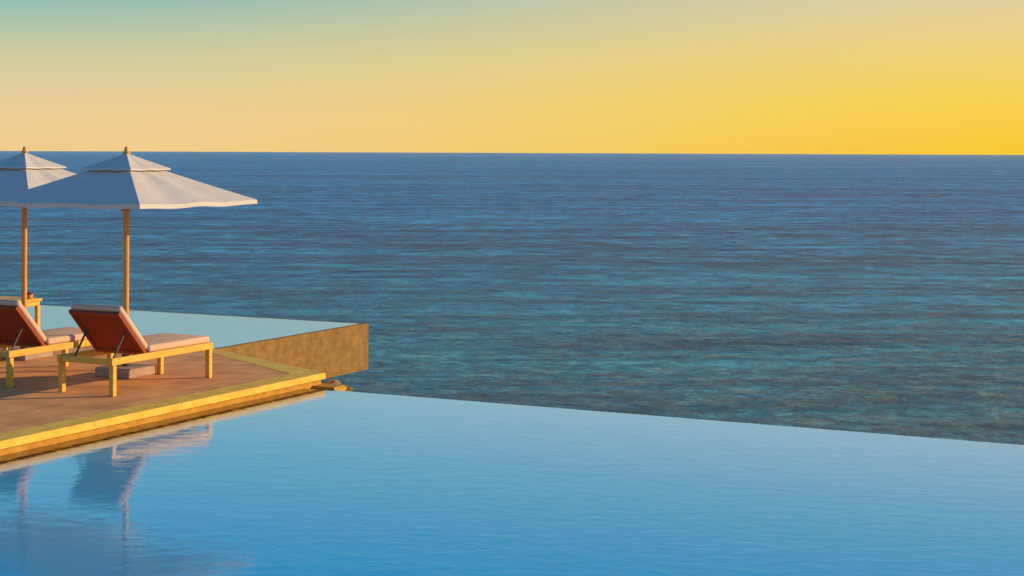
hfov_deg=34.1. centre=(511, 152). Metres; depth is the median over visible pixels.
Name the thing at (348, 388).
rock
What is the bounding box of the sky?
[0,0,1023,154]
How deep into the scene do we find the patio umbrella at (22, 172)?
23.15 m
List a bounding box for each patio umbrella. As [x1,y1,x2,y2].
[0,147,75,360]
[0,147,256,378]
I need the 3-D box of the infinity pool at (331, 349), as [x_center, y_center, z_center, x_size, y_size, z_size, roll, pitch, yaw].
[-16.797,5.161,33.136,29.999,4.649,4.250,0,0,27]
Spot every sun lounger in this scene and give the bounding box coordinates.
[0,299,113,387]
[57,303,212,396]
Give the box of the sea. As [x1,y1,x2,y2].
[0,151,1023,444]
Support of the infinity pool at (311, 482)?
on the cliff
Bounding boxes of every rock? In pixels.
[324,379,340,384]
[338,384,352,391]
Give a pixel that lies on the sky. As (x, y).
(938, 77)
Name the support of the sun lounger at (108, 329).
on the terrace
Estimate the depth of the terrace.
20.20 m
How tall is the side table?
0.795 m
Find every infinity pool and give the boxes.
[0,388,1023,575]
[27,305,367,377]
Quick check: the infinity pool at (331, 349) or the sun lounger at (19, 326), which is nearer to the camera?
the sun lounger at (19, 326)
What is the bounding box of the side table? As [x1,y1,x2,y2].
[0,292,41,327]
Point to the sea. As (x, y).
(872, 293)
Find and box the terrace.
[0,345,346,455]
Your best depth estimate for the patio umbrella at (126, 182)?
21.14 m
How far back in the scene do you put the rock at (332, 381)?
22.02 m

